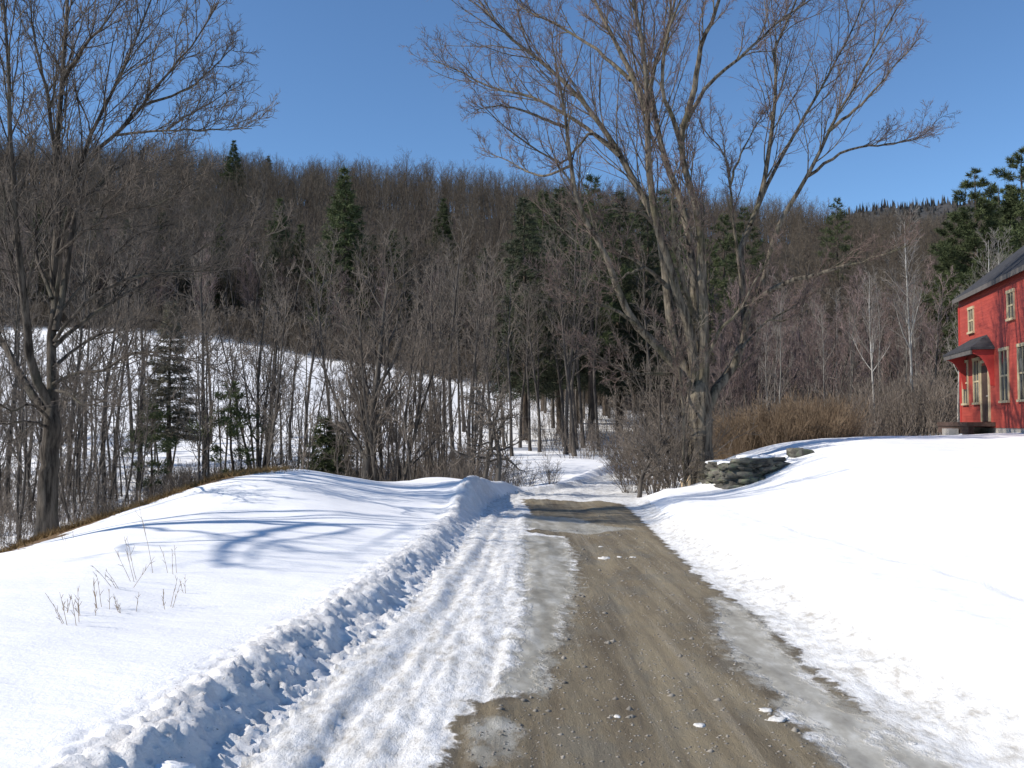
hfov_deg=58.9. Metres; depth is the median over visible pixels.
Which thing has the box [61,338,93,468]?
sapling
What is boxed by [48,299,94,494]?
sapling
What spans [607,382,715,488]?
bush
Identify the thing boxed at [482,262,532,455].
bare tree
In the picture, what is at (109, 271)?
bare tree
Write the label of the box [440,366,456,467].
sapling
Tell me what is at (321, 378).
sapling
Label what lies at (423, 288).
bare tree
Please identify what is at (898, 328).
bare tree
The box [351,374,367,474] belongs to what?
sapling
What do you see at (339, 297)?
bare tree
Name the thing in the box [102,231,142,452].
bare tree
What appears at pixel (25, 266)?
bare tree
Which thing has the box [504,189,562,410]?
pine tree
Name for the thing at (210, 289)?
bare tree
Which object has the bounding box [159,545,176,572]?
weed
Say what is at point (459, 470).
undergrowth
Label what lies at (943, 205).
hill
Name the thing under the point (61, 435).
sapling
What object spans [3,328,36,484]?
sapling
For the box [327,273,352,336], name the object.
bare tree
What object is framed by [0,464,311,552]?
grass
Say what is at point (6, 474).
sapling
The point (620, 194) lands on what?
hemlock tree
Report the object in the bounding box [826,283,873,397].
bare tree
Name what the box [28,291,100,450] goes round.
sapling
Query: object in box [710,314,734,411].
bare tree
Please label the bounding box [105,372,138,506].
sapling
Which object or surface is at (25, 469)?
sapling
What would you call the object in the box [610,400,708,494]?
bush
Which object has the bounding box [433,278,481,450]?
bare tree
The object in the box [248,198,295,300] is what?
spruce tree
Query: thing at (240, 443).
sapling
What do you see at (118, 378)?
sapling
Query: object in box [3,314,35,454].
sapling
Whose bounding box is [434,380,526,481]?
apple tree
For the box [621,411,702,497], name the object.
bush
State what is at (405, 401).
sapling
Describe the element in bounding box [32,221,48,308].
bare tree
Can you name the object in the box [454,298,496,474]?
sapling
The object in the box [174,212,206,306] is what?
bare tree
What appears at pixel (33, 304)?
sapling
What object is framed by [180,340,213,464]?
sapling
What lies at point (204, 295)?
bare tree
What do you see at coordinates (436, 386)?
sapling
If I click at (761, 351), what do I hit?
sapling
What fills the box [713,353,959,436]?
thicket
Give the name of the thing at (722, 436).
bush
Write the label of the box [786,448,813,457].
boulder
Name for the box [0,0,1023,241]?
sky
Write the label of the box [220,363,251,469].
sapling
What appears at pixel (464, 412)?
bare tree
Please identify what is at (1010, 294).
window
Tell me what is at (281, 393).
sapling
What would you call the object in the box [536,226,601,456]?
bare tree
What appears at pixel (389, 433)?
sapling
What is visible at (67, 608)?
weed
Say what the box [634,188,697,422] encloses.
pine tree
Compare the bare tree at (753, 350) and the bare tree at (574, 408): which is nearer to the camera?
the bare tree at (574, 408)
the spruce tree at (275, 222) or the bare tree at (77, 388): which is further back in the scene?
the spruce tree at (275, 222)
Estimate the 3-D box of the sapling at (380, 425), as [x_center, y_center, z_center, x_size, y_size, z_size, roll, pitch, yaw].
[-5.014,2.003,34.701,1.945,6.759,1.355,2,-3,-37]
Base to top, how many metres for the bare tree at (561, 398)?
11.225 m
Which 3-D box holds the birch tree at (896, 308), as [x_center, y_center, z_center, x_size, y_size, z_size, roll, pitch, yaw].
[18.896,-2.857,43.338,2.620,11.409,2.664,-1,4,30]
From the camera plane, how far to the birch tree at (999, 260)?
46.01 m
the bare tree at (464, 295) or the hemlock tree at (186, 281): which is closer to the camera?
the bare tree at (464, 295)
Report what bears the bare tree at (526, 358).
on the snow ground at (298, 586)
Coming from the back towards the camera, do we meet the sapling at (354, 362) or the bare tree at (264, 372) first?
the bare tree at (264, 372)
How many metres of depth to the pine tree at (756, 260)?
125.41 m
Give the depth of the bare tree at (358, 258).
107.26 m
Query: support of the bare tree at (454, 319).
on the snow ground at (298, 586)
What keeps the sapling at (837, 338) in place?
on the snow ground at (298, 586)
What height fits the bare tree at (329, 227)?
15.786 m
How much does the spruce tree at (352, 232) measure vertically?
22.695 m
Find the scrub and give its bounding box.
[506,385,716,459]
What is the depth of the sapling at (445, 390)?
36.31 m
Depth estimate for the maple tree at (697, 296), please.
27.00 m
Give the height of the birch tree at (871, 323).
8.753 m
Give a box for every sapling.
[0,294,40,483]
[0,298,40,443]
[0,300,44,522]
[0,317,21,418]
[0,324,40,542]
[0,329,20,503]
[0,330,27,482]
[0,351,23,481]
[0,366,16,469]
[2,338,42,538]
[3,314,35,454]
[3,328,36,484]
[10,283,48,437]
[13,337,46,509]
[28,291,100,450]
[28,343,59,463]
[43,324,74,502]
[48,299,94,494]
[56,346,70,429]
[58,383,79,502]
[58,399,73,505]
[60,344,98,503]
[60,374,86,516]
[61,309,93,453]
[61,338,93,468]
[62,330,110,502]
[73,327,111,478]
[74,343,122,503]
[75,286,119,466]
[80,385,113,512]
[83,293,132,479]
[92,356,129,499]
[96,370,134,503]
[99,297,141,463]
[100,372,130,496]
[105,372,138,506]
[113,342,157,497]
[121,343,159,503]
[124,315,168,482]
[126,304,160,460]
[126,375,165,500]
[133,332,158,468]
[143,329,160,459]
[172,328,199,465]
[173,328,226,482]
[177,302,227,476]
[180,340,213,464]
[184,310,221,477]
[201,339,224,467]
[208,331,229,465]
[211,307,252,469]
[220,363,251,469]
[222,373,249,468]
[230,359,242,460]
[246,279,311,468]
[247,396,285,468]
[254,303,310,461]
[261,296,298,462]
[261,349,277,466]
[264,361,292,436]
[265,361,287,462]
[277,374,298,464]
[288,310,326,470]
[310,313,346,460]
[313,377,357,475]
[316,331,353,475]
[316,372,331,432]
[319,343,337,432]
[328,318,381,457]
[328,320,358,465]
[330,342,356,430]
[330,371,355,475]
[340,312,377,477]
[344,312,368,445]
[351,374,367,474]
[354,379,389,477]
[362,306,393,475]
[365,332,423,479]
[367,272,405,481]
[369,351,399,480]
[371,296,415,480]
[375,373,408,481]
[379,334,421,479]
[382,360,414,479]
[387,312,410,439]
[395,299,433,473]
[397,300,442,480]
[397,358,414,452]
[400,332,438,479]
[419,274,469,472]
[419,348,450,471]
[420,342,447,465]
[426,341,453,476]
[434,338,453,460]
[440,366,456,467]
[451,279,495,462]
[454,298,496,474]
[459,305,504,460]
[471,347,489,429]
[597,342,671,490]
[605,288,720,481]
[627,287,711,487]
[639,326,733,490]
[748,334,767,407]
[754,313,770,394]
[757,315,773,414]
[759,305,789,403]
[760,274,793,402]
[760,335,774,412]
[782,308,799,391]
[794,303,818,395]
[798,284,823,392]
[812,303,835,406]
[816,320,831,398]
[826,286,851,394]
[832,295,862,398]
[839,298,864,397]
[868,278,889,390]
[885,280,916,385]
[890,284,918,381]
[895,273,927,380]
[900,272,924,379]
[921,280,950,380]
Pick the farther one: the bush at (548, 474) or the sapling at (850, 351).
the sapling at (850, 351)
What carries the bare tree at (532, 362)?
on the snow ground at (298, 586)
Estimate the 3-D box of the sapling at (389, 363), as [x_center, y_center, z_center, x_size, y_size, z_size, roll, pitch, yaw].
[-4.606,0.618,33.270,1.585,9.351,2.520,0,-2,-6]
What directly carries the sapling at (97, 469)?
on the snow ground at (298, 586)
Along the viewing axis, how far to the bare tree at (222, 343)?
41.59 m
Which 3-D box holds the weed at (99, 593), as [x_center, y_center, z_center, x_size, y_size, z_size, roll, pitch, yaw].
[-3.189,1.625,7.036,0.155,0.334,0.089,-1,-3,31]
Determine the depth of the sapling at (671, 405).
28.57 m
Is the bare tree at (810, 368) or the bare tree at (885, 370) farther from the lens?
the bare tree at (885, 370)
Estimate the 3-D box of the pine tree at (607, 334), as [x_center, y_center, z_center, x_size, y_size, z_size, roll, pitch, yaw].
[5.508,-5.322,63.271,5.794,19.165,6.649,2,-3,-37]
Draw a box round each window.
[961,360,968,404]
[967,306,974,334]
[972,357,979,404]
[998,346,1009,402]
[1005,288,1014,321]
[1016,342,1023,401]
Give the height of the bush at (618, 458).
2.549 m
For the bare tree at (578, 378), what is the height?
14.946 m
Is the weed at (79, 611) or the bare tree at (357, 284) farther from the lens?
the bare tree at (357, 284)
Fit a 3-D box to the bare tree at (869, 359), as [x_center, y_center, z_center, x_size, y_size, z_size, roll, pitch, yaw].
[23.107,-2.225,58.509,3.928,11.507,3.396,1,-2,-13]
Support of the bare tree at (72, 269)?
on the hillside
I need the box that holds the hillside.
[0,185,933,446]
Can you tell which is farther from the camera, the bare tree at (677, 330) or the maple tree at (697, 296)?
the bare tree at (677, 330)
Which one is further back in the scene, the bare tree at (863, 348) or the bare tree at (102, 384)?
the bare tree at (863, 348)
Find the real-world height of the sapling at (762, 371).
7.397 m
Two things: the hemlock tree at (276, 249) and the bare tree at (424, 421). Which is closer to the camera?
the bare tree at (424, 421)
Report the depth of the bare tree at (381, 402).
52.30 m
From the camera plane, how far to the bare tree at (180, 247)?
111.49 m
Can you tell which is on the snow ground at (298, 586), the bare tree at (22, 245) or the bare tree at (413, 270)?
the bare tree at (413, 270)
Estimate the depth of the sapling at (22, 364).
48.71 m
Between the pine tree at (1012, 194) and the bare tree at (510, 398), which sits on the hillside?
the pine tree at (1012, 194)
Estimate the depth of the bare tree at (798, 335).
69.33 m
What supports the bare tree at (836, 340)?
on the hillside
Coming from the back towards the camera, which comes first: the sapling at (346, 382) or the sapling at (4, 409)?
the sapling at (346, 382)
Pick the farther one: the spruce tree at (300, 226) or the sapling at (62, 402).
the spruce tree at (300, 226)
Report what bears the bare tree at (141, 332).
on the snow ground at (298, 586)
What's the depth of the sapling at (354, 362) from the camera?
42.42 m
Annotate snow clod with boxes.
[155,760,195,767]
[598,556,609,559]
[693,723,705,727]
[759,707,771,711]
[765,715,787,721]
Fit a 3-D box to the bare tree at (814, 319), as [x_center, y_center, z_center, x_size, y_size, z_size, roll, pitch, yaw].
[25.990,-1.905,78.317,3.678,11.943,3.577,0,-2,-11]
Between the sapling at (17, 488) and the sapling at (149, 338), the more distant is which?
the sapling at (149, 338)
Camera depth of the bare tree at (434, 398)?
51.27 m
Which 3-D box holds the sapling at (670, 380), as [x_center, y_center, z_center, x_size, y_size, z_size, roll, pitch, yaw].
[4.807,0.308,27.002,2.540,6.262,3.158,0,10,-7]
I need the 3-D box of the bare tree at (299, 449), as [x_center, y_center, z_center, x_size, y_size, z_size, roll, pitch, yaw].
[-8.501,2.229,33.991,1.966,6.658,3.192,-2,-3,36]
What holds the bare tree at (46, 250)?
on the hillside
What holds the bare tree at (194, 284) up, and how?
on the hillside
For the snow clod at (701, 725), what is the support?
on the road
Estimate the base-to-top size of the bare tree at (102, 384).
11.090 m
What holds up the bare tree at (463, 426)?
on the hillside
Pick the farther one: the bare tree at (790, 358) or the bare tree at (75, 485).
the bare tree at (790, 358)
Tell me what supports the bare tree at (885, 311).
on the hillside
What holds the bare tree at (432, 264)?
on the snow ground at (298, 586)
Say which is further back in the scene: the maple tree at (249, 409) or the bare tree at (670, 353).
the bare tree at (670, 353)
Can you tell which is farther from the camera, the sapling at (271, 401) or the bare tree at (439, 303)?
the bare tree at (439, 303)
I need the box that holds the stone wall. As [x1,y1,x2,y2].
[698,454,790,488]
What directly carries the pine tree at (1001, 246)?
on the snow ground at (298, 586)
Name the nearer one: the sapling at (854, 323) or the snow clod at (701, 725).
the snow clod at (701, 725)
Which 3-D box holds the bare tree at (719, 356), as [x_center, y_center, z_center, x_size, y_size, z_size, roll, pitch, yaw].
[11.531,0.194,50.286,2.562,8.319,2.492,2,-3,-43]
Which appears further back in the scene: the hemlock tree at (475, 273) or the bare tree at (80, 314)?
the hemlock tree at (475, 273)
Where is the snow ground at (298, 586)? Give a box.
[0,428,1023,767]
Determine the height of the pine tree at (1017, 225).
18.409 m
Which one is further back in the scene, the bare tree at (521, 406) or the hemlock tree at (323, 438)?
the bare tree at (521, 406)
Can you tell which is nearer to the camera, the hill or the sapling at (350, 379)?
the sapling at (350, 379)
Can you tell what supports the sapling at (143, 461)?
on the snow ground at (298, 586)
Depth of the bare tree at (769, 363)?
64.97 m
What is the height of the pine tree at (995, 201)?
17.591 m
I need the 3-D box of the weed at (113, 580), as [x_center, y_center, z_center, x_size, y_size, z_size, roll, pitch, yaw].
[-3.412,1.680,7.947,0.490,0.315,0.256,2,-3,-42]
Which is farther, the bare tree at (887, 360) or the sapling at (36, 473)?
the bare tree at (887, 360)
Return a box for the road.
[239,463,1023,767]
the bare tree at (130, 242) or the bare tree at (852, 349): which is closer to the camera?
the bare tree at (852, 349)
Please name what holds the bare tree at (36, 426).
on the snow ground at (298, 586)
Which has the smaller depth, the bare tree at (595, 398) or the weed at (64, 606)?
the weed at (64, 606)
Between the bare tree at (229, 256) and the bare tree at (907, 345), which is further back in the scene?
the bare tree at (229, 256)
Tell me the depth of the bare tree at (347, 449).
33.12 m
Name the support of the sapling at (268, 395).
on the snow ground at (298, 586)
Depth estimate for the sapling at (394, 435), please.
33.04 m
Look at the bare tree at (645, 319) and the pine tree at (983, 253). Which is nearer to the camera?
the pine tree at (983, 253)
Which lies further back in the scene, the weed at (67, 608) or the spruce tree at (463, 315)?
the spruce tree at (463, 315)
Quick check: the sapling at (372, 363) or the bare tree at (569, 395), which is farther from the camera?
the bare tree at (569, 395)
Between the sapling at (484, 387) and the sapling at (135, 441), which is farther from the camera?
the sapling at (484, 387)
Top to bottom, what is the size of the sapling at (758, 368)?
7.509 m
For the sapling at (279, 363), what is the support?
on the snow ground at (298, 586)
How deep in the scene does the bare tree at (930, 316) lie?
62.39 m
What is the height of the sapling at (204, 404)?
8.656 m
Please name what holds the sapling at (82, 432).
on the snow ground at (298, 586)
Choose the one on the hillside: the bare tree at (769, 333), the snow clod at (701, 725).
the bare tree at (769, 333)
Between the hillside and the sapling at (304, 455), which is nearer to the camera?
the sapling at (304, 455)
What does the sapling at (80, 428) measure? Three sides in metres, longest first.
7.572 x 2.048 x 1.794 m
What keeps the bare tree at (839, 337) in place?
on the snow ground at (298, 586)
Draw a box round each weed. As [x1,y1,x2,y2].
[45,588,80,623]
[62,595,70,612]
[75,597,96,615]
[90,559,152,587]
[93,573,111,608]
[113,594,139,612]
[114,536,135,579]
[136,495,152,572]
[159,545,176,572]
[162,576,180,608]
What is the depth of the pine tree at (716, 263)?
82.11 m
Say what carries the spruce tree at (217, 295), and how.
on the hillside
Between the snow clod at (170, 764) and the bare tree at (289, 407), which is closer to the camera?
the snow clod at (170, 764)
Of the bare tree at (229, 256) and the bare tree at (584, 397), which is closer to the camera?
the bare tree at (584, 397)
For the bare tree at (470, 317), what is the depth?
101.75 m
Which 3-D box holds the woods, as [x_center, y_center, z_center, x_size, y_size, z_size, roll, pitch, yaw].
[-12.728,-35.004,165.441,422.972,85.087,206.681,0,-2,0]
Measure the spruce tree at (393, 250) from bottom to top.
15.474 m
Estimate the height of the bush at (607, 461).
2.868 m
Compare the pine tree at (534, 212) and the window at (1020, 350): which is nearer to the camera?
the window at (1020, 350)
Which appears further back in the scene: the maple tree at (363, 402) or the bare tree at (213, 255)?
the bare tree at (213, 255)
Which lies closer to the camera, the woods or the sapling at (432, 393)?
the sapling at (432, 393)
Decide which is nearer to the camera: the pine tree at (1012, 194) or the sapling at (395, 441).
the sapling at (395, 441)
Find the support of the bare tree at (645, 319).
on the hillside
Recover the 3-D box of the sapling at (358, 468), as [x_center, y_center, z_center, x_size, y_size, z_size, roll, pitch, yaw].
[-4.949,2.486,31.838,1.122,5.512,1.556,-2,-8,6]
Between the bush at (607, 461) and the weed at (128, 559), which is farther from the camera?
the bush at (607, 461)
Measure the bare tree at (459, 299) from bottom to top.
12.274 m
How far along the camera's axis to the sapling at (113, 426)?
38.10 m
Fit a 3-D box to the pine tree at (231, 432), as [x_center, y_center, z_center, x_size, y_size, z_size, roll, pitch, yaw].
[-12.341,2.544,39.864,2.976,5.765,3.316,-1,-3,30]
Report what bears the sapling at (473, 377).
on the snow ground at (298, 586)
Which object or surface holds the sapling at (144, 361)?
on the snow ground at (298, 586)
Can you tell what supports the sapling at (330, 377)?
on the snow ground at (298, 586)
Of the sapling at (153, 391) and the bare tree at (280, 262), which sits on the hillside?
the bare tree at (280, 262)
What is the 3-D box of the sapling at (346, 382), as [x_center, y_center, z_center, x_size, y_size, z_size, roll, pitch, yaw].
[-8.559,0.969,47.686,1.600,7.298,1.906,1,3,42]
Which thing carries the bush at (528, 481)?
on the snow ground at (298, 586)
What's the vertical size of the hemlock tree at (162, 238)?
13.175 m
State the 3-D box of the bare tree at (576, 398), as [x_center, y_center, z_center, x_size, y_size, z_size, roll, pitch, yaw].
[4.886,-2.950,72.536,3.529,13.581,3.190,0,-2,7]
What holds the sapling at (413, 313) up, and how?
on the snow ground at (298, 586)
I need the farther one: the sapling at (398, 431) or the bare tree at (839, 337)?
the bare tree at (839, 337)
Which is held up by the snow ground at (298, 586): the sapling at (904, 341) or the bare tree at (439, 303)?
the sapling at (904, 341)
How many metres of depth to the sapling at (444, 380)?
45.38 m
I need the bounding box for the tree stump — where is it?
[686,475,690,485]
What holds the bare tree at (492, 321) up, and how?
on the snow ground at (298, 586)
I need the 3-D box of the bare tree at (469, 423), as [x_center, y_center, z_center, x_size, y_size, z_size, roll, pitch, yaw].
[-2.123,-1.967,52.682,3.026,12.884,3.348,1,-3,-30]
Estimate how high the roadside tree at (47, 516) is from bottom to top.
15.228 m
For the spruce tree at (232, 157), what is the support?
on the hillside
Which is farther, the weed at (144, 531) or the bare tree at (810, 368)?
the bare tree at (810, 368)
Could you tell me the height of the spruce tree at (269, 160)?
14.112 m
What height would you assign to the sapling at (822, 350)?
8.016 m
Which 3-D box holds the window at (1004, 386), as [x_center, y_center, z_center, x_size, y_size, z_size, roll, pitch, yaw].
[17.045,-0.307,31.427,0.110,1.920,0.980,-1,-2,12]
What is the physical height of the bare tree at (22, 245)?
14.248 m
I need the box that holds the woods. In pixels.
[0,127,1020,410]
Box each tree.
[0,0,297,538]
[0,215,29,305]
[0,223,46,513]
[0,225,5,289]
[0,351,56,423]
[0,371,79,494]
[0,374,26,478]
[0,381,34,473]
[6,204,35,273]
[7,227,35,300]
[7,271,46,478]
[13,201,52,301]
[18,191,52,302]
[21,386,115,521]
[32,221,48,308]
[34,340,97,443]
[35,352,86,422]
[38,217,110,485]
[42,225,52,280]
[43,207,86,293]
[48,223,86,320]
[59,256,118,458]
[72,222,93,318]
[80,223,150,510]
[92,214,119,303]
[95,262,153,493]
[97,229,120,300]
[100,220,150,303]
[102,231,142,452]
[107,220,126,289]
[111,230,181,488]
[118,212,148,306]
[121,402,180,496]
[123,298,216,477]
[135,244,160,315]
[139,211,176,295]
[145,246,176,311]
[162,229,244,478]
[170,202,198,306]
[170,240,199,312]
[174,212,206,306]
[177,252,226,443]
[181,248,203,308]
[184,379,275,472]
[190,230,220,321]
[192,222,244,311]
[202,210,226,318]
[206,252,303,470]
[216,140,251,213]
[219,207,245,322]
[219,231,238,307]
[233,244,255,307]
[236,235,265,320]
[240,232,265,298]
[244,358,323,469]
[247,334,296,426]
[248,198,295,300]
[251,236,272,318]
[258,224,296,325]
[258,243,274,329]
[265,223,317,326]
[266,156,274,181]
[269,239,291,314]
[272,264,297,317]
[276,365,304,437]
[280,282,322,459]
[283,256,309,322]
[289,381,338,465]
[291,228,312,316]
[294,207,445,479]
[296,240,345,418]
[296,414,351,475]
[297,164,394,335]
[297,247,340,445]
[315,221,345,347]
[319,358,381,477]
[320,261,468,481]
[320,422,355,475]
[323,265,350,330]
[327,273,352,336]
[335,223,373,326]
[348,259,368,313]
[363,253,393,340]
[366,228,426,344]
[367,249,389,321]
[371,353,404,451]
[372,267,393,342]
[377,225,407,346]
[395,229,420,333]
[395,236,426,320]
[399,0,962,485]
[400,264,442,441]
[408,257,463,435]
[408,272,457,447]
[411,254,432,325]
[411,391,442,477]
[412,374,446,475]
[414,377,433,456]
[416,255,446,340]
[417,372,446,434]
[419,362,471,474]
[420,198,461,288]
[421,252,463,423]
[425,206,480,457]
[428,230,456,344]
[429,272,451,340]
[431,242,470,431]
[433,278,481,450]
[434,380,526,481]
[445,267,470,347]
[445,268,480,350]
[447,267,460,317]
[451,256,475,351]
[453,340,507,444]
[456,255,507,456]
[457,281,478,346]
[458,367,540,480]
[459,247,492,344]
[463,239,505,454]
[471,266,499,355]
[473,257,511,442]
[477,284,524,446]
[478,195,570,440]
[480,251,521,346]
[480,353,517,447]
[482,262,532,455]
[485,238,506,356]
[493,235,520,380]
[501,285,549,450]
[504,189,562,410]
[505,204,552,319]
[505,279,545,447]
[511,279,546,451]
[512,186,615,432]
[517,284,563,446]
[527,257,565,427]
[528,240,571,433]
[534,208,600,454]
[535,201,615,423]
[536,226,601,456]
[536,282,581,446]
[543,397,546,412]
[546,271,597,449]
[547,172,637,440]
[552,219,604,447]
[552,242,603,453]
[572,270,594,427]
[575,253,617,450]
[582,189,668,428]
[582,285,596,417]
[593,204,634,415]
[596,193,686,432]
[610,213,661,413]
[618,236,666,444]
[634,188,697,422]
[642,263,662,429]
[655,267,697,437]
[659,252,682,430]
[661,193,715,450]
[673,279,716,371]
[696,237,736,387]
[697,214,758,410]
[708,285,739,385]
[709,279,753,413]
[709,313,745,425]
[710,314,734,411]
[711,275,777,420]
[711,283,749,412]
[717,274,761,399]
[719,206,766,306]
[741,263,807,407]
[746,315,764,392]
[746,319,778,407]
[748,262,805,402]
[757,299,797,398]
[758,328,780,401]
[762,290,812,402]
[769,303,800,402]
[781,290,829,403]
[790,300,832,400]
[792,296,827,384]
[794,277,851,407]
[794,293,836,401]
[814,320,843,395]
[816,197,859,313]
[821,266,872,397]
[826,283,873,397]
[828,317,844,384]
[832,294,872,392]
[841,306,883,393]
[842,264,904,394]
[848,265,890,435]
[857,285,898,385]
[863,284,907,389]
[865,299,897,390]
[876,205,933,435]
[884,293,932,390]
[885,281,927,388]
[888,294,928,378]
[892,277,940,375]
[896,253,955,390]
[911,299,945,388]
[912,266,957,388]
[912,280,955,382]
[917,211,985,387]
[920,167,1019,379]
[927,255,972,399]
[944,285,964,433]
[945,248,1002,386]
[960,227,1005,289]
[965,146,1023,287]
[971,186,1021,272]
[972,225,1014,280]
[980,235,1015,272]
[992,148,1023,262]
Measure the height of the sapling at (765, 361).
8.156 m
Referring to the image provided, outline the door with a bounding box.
[979,360,990,421]
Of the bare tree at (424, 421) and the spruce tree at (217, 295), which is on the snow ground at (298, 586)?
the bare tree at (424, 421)
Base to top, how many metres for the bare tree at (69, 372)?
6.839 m
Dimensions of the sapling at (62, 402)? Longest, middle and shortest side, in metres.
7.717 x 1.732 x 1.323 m
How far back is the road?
6.25 m
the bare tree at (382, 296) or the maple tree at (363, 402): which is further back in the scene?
the bare tree at (382, 296)
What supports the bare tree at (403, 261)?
on the hillside
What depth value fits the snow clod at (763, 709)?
5.51 m
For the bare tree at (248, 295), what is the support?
on the hillside
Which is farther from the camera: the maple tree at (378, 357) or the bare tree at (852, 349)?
the bare tree at (852, 349)
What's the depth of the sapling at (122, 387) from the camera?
39.64 m
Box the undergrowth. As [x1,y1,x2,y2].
[0,431,531,547]
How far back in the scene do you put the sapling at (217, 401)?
46.86 m
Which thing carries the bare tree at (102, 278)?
on the hillside
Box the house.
[937,246,1023,434]
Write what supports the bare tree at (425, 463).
on the snow ground at (298, 586)
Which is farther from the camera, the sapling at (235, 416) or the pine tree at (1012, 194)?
the pine tree at (1012, 194)
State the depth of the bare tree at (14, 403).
35.84 m
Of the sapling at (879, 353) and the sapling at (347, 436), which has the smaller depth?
the sapling at (347, 436)
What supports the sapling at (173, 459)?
on the snow ground at (298, 586)
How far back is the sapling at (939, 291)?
52.58 m
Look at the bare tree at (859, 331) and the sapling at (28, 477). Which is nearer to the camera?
the sapling at (28, 477)
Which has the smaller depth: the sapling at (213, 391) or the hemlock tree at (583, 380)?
the sapling at (213, 391)
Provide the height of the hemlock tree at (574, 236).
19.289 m
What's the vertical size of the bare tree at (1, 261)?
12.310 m
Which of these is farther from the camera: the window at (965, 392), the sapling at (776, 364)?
the sapling at (776, 364)
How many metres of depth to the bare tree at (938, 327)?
50.39 m
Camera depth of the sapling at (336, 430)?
30.49 m
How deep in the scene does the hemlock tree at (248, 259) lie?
128.54 m
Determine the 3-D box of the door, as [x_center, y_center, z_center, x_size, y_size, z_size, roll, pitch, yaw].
[17.516,0.252,33.582,0.100,2.280,1.070,-1,-2,12]
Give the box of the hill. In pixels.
[816,195,1020,248]
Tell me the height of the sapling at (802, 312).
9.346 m
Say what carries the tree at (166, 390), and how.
on the snow ground at (298, 586)
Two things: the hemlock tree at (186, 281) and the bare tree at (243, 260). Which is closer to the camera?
the bare tree at (243, 260)
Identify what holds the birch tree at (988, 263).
on the snow ground at (298, 586)
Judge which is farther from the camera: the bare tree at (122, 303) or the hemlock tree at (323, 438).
the bare tree at (122, 303)
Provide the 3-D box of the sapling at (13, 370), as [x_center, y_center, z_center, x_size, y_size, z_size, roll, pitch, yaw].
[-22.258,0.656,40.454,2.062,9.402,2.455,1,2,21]
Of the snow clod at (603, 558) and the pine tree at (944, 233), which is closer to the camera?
the snow clod at (603, 558)
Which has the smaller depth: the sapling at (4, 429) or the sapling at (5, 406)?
the sapling at (5, 406)
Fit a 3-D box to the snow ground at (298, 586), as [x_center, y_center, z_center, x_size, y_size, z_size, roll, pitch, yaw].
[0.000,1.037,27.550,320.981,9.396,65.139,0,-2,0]
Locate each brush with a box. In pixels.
[0,283,627,406]
[681,380,877,459]
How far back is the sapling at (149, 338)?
41.42 m
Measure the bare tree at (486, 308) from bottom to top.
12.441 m
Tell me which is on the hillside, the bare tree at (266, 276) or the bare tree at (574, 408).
the bare tree at (266, 276)
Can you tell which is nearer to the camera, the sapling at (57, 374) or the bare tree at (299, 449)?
the bare tree at (299, 449)
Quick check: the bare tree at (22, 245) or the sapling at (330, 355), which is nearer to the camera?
the sapling at (330, 355)
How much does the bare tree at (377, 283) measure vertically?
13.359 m
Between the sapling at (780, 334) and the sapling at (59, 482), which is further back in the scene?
the sapling at (780, 334)
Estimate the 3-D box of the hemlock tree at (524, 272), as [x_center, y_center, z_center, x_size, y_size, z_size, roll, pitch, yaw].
[0.956,-4.479,62.252,6.827,17.259,7.477,-2,-3,37]
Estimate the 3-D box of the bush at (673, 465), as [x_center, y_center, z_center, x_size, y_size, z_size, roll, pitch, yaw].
[4.445,1.621,25.893,2.973,3.027,2.873,2,-3,-36]
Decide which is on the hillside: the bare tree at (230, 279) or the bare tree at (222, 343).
the bare tree at (230, 279)
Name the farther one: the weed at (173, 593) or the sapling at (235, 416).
the sapling at (235, 416)
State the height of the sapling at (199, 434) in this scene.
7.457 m
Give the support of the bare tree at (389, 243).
on the hillside
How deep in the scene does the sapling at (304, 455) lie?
31.85 m
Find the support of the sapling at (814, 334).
on the snow ground at (298, 586)
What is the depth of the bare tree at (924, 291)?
60.37 m
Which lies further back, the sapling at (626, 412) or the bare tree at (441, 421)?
the bare tree at (441, 421)
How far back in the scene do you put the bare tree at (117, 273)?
109.24 m
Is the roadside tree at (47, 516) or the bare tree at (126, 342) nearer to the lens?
the roadside tree at (47, 516)
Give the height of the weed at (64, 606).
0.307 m
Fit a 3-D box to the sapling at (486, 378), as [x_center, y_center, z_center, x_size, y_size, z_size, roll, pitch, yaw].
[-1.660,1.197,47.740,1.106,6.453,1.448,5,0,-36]
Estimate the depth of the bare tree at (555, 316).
63.68 m
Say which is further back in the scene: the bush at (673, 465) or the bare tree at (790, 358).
the bare tree at (790, 358)
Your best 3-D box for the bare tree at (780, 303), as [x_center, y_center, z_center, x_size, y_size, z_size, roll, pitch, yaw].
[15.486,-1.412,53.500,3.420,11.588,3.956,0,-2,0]
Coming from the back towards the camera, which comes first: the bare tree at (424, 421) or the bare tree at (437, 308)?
the bare tree at (437, 308)
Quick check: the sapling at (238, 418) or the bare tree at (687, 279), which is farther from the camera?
the bare tree at (687, 279)
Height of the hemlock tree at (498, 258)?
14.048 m
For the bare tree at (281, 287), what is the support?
on the hillside
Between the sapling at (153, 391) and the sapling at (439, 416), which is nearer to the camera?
the sapling at (439, 416)
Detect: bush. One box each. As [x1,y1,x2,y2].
[508,452,548,486]
[525,448,565,484]
[589,408,668,485]
[591,416,649,477]
[598,418,667,492]
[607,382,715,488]
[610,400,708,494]
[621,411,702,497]
[630,390,736,488]
[642,362,761,477]
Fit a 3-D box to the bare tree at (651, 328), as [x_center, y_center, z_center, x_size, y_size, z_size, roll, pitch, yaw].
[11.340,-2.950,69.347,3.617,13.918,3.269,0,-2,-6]
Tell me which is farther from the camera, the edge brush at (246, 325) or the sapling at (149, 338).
the edge brush at (246, 325)
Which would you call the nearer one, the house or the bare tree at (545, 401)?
the house

